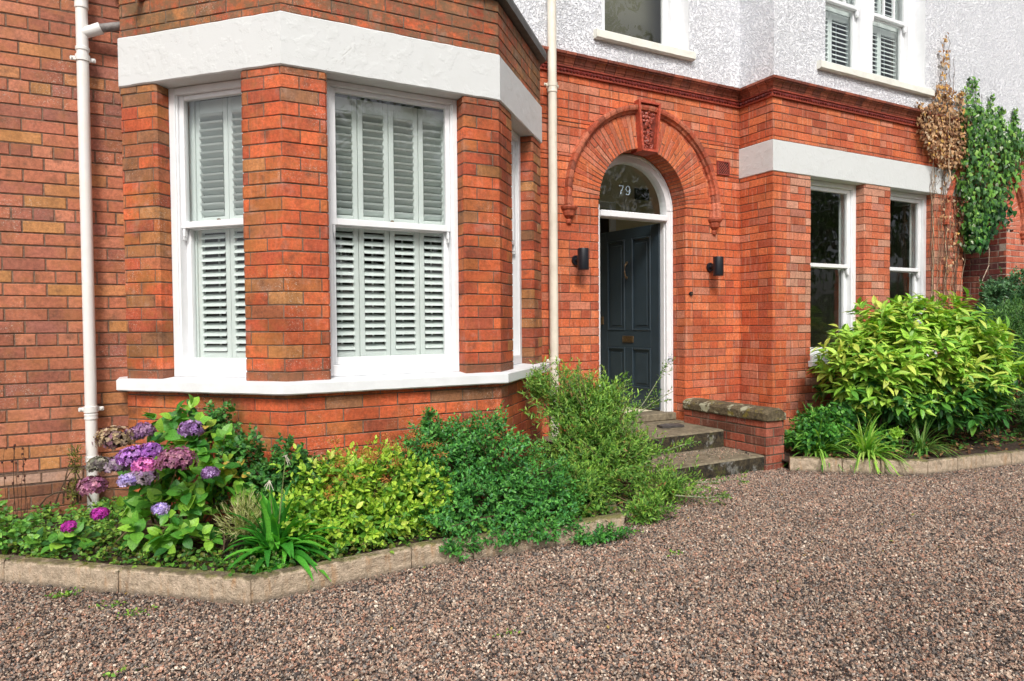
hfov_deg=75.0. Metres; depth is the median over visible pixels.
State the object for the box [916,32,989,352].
dead ivy
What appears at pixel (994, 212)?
ivy
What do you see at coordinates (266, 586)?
kerb stone
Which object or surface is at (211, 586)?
kerb stone
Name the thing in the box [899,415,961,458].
day lily
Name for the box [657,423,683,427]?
slate
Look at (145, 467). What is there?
hydrangea
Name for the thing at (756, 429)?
garden wall
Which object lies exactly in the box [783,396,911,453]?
geranium
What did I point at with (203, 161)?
sash window
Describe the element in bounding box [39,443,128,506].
fern tuft
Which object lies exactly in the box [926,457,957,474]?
kerb stone
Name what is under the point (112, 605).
gravel weeds
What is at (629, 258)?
front door
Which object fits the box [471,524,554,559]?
kerb stone
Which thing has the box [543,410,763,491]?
entrance steps
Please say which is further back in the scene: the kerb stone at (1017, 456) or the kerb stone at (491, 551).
the kerb stone at (1017, 456)
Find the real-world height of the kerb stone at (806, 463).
0.151 m
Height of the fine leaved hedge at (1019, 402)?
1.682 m
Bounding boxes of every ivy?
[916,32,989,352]
[952,76,1023,255]
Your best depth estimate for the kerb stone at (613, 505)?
4.30 m
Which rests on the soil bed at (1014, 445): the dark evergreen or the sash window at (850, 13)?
the dark evergreen
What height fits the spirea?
0.619 m
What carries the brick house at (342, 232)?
on the gravel drive
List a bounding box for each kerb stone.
[0,554,14,583]
[4,555,125,593]
[119,565,256,605]
[251,545,410,605]
[407,535,472,568]
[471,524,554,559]
[555,512,623,546]
[602,490,621,513]
[789,456,841,472]
[841,458,879,473]
[880,459,927,474]
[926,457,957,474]
[952,453,985,469]
[981,450,1010,467]
[1010,449,1023,464]
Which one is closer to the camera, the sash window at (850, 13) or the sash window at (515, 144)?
the sash window at (515, 144)
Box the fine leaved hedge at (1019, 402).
[968,293,1023,435]
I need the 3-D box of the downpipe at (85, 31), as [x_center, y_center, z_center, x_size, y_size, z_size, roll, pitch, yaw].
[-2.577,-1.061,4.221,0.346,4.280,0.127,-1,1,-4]
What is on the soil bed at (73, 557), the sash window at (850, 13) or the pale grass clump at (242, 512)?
the pale grass clump at (242, 512)
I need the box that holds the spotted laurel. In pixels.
[805,287,1023,448]
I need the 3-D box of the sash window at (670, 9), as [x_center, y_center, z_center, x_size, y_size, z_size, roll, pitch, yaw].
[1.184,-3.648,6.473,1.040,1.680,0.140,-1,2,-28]
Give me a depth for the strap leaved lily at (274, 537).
3.36 m
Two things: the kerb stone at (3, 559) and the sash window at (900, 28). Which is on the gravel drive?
the kerb stone at (3, 559)
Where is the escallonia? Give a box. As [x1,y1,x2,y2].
[516,350,748,525]
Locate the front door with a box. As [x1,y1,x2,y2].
[600,223,660,409]
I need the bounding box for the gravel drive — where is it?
[0,461,1023,680]
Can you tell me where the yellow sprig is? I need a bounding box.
[882,426,914,451]
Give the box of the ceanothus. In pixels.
[388,399,635,564]
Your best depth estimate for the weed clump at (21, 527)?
3.56 m
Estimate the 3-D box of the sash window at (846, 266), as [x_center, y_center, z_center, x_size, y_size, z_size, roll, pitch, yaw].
[3.397,-0.761,7.282,0.960,1.872,0.240,-1,2,-28]
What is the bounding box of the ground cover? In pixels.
[0,480,619,576]
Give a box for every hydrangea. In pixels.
[24,520,100,553]
[75,394,255,560]
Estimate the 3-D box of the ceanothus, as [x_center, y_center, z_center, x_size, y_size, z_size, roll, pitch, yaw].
[-0.032,0.787,4.002,1.360,0.840,0.905,-1,2,-28]
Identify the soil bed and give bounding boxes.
[0,463,607,573]
[782,411,1023,461]
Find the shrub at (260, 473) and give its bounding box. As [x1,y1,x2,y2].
[192,399,330,546]
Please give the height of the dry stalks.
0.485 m
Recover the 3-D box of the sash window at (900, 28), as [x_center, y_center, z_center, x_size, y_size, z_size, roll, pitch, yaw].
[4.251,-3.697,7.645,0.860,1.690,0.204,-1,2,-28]
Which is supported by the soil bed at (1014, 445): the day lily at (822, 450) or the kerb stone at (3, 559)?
the day lily at (822, 450)
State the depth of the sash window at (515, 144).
5.29 m
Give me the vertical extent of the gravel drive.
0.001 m
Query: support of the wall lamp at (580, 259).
attached to the brick house at (342, 232)
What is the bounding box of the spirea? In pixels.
[267,430,453,557]
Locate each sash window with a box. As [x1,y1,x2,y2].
[169,79,246,377]
[326,79,459,376]
[511,130,521,364]
[602,0,679,47]
[810,180,855,354]
[825,0,867,71]
[867,0,914,83]
[889,191,925,342]
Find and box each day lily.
[784,403,860,471]
[836,415,910,475]
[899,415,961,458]
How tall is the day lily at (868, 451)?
0.491 m
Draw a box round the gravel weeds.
[44,530,682,676]
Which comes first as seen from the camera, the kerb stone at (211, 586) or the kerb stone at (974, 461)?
the kerb stone at (211, 586)
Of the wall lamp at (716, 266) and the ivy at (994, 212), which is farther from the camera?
the ivy at (994, 212)
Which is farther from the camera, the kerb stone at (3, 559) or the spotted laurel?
the spotted laurel
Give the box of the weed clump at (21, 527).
[0,489,61,553]
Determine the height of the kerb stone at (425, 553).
0.150 m
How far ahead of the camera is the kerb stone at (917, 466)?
5.58 m
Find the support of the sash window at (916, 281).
in the brick house at (342, 232)
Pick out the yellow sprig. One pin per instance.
(898, 434)
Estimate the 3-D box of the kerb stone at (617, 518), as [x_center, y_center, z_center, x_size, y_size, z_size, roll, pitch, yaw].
[0.451,1.135,3.975,0.471,0.155,0.075,-1,2,-25]
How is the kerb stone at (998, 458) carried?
on the gravel drive
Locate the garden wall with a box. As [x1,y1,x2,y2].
[683,398,785,470]
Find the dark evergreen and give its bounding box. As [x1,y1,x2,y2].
[969,265,1023,416]
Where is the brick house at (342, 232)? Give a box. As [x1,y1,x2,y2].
[0,0,972,521]
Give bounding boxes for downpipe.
[70,0,119,511]
[544,0,560,437]
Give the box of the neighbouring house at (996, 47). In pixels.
[943,0,1023,413]
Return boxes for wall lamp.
[571,248,588,269]
[706,256,723,275]
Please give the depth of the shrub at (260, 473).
3.68 m
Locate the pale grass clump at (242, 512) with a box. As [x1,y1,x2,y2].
[210,487,266,557]
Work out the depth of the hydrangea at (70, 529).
3.50 m
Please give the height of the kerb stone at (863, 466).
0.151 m
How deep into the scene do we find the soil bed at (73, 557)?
3.59 m
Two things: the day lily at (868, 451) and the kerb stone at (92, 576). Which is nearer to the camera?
the kerb stone at (92, 576)
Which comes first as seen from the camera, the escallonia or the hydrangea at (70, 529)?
the hydrangea at (70, 529)
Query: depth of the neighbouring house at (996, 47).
8.52 m
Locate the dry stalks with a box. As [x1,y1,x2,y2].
[1,444,27,528]
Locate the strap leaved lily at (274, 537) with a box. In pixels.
[218,455,347,580]
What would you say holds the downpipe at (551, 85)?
attached to the brick house at (342, 232)
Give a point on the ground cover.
(81, 516)
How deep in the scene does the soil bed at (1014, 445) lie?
6.27 m

